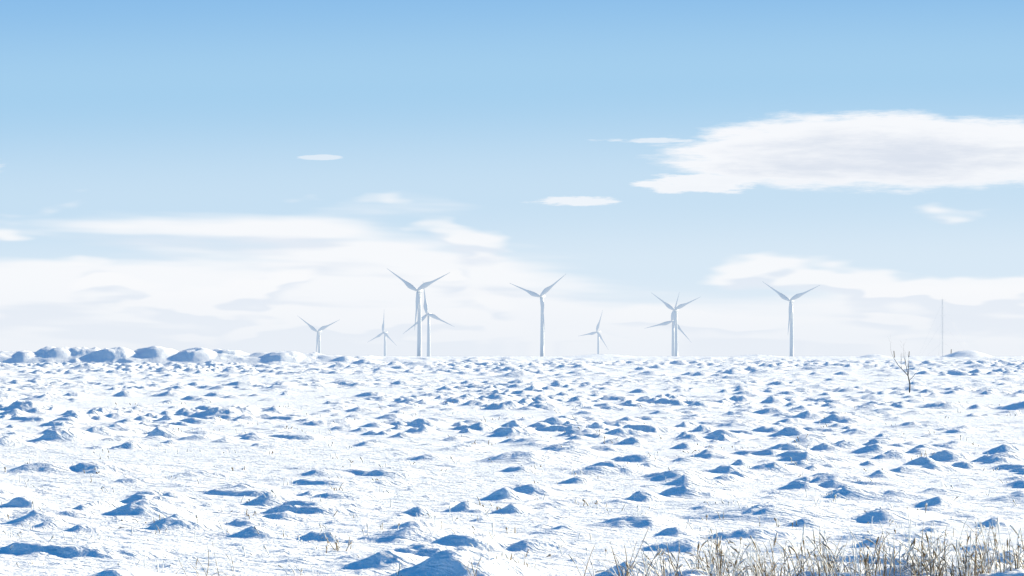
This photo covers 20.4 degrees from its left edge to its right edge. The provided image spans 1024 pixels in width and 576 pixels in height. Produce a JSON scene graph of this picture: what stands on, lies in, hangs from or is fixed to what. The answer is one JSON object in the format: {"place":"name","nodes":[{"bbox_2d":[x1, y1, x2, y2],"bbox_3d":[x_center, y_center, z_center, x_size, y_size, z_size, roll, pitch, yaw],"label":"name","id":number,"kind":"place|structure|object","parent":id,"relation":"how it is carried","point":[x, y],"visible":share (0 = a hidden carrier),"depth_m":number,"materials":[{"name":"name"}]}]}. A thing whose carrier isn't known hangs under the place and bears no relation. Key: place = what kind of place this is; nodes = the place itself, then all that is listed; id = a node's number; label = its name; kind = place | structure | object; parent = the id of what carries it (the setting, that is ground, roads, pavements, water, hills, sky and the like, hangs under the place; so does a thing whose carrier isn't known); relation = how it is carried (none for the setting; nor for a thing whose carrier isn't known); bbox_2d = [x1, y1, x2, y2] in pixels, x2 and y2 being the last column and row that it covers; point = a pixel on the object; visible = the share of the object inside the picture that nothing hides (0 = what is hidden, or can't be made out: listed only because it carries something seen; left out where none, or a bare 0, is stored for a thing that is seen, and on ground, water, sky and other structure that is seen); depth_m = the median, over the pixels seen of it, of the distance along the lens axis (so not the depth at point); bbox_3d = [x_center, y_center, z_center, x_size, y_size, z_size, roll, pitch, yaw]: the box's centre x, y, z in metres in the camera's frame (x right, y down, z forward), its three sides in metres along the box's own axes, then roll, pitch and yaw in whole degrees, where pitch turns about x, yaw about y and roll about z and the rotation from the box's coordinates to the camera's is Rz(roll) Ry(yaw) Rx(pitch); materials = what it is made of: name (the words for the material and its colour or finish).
{"place":"outdoors","nodes":[
{"label":"outdoors","id":0,"kind":"place"},
{"bbox_2d":[0,426,1023,575],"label":"snowy ground","id":1,"kind":"structure","parent":0,"point":[135,471],"depth_m":26.77,"materials":[{"name":"white snow"}]},
{"bbox_2d":[1,397,1023,575],"bbox_3d":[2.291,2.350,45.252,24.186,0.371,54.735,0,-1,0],"label":"dry stalks","id":2,"kind":"object","parent":1,"relation":"on","point":[350,542],"visible":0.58,"depth_m":23.71,"materials":[{"name":"plant"}]},
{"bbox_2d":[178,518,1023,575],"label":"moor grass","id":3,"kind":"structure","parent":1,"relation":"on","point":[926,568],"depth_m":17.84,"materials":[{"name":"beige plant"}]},
{"bbox_2d":[595,513,1023,575],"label":"dry grass","id":4,"kind":"structure","parent":1,"relation":"on","point":[736,564],"depth_m":17.91,"materials":[{"name":"beige plant"}]},
{"bbox_2d":[0,346,1023,437],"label":"snowy field","id":5,"kind":"structure","parent":0,"point":[44,390],"depth_m":82.86,"materials":[{"name":"white snow"}]},
{"bbox_2d":[890,336,915,392],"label":"bare shrub","id":6,"kind":"object","parent":5,"relation":"on","point":[907,373],"visible":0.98,"depth_m":86.53,"materials":[{"name":"brown plant"}]},
{"bbox_2d":[0,0,1023,355],"label":"sky","id":7,"kind":"structure","parent":0,"point":[178,175],"materials":[{"name":"blue"}]},
{"bbox_2d":[423,356,1023,356],"bbox_3d":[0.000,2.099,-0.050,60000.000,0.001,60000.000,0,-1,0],"label":"moor ground","id":8,"kind":"structure","parent":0,"point":[730,356],"depth_m":25677.72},
{"bbox_2d":[298,316,336,353],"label":"wind turbine","id":9,"kind":"object","parent":8,"relation":"on","point":[318,337],"visible":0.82,"depth_m":4572.53,"materials":[{"name":"paint"}]},
{"bbox_2d":[370,318,396,355],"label":"wind turbine","id":10,"kind":"object","parent":8,"relation":"on","point":[384,333],"visible":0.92,"depth_m":5455.10,"materials":[{"name":"paint"}]},
{"bbox_2d":[388,269,449,355],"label":"wind turbine","id":11,"kind":"object","parent":8,"relation":"on","point":[419,290],"visible":0.93,"depth_m":3202.28,"materials":[{"name":"paint"}]},
{"bbox_2d":[403,290,451,355],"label":"wind turbine","id":12,"kind":"object","parent":8,"relation":"on","point":[427,314],"visible":0.85,"depth_m":3872.60,"materials":[{"name":"paint"}]},
{"bbox_2d":[510,274,565,356],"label":"wind turbine","id":13,"kind":"object","parent":8,"relation":"on","point":[542,297],"visible":0.91,"depth_m":3557.42,"materials":[{"name":"paint"}]},
{"bbox_2d":[580,310,606,353],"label":"wind turbine","id":14,"kind":"object","parent":8,"relation":"on","point":[598,336],"visible":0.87,"depth_m":5455.45,"materials":[{"name":"paint"}]},
{"bbox_2d":[644,295,690,355],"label":"wind turbine","id":15,"kind":"object","parent":8,"relation":"on","point":[673,339],"visible":0.74,"depth_m":4287.49,"materials":[{"name":"paint"}]},
{"bbox_2d":[652,293,699,355],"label":"wind turbine","id":16,"kind":"object","parent":8,"relation":"on","point":[675,317],"visible":0.93,"depth_m":4175.59,"materials":[{"name":"paint"}]},
{"bbox_2d":[762,281,819,355],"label":"wind turbine","id":17,"kind":"object","parent":8,"relation":"on","point":[791,300],"visible":0.94,"depth_m":3694.29,"materials":[{"name":"paint"}]},
{"bbox_2d":[921,300,964,355],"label":"mast","id":18,"kind":"object","parent":8,"relation":"on","point":[942,334],"visible":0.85,"depth_m":2999.97,"materials":[{"name":"metal"}]}
]}

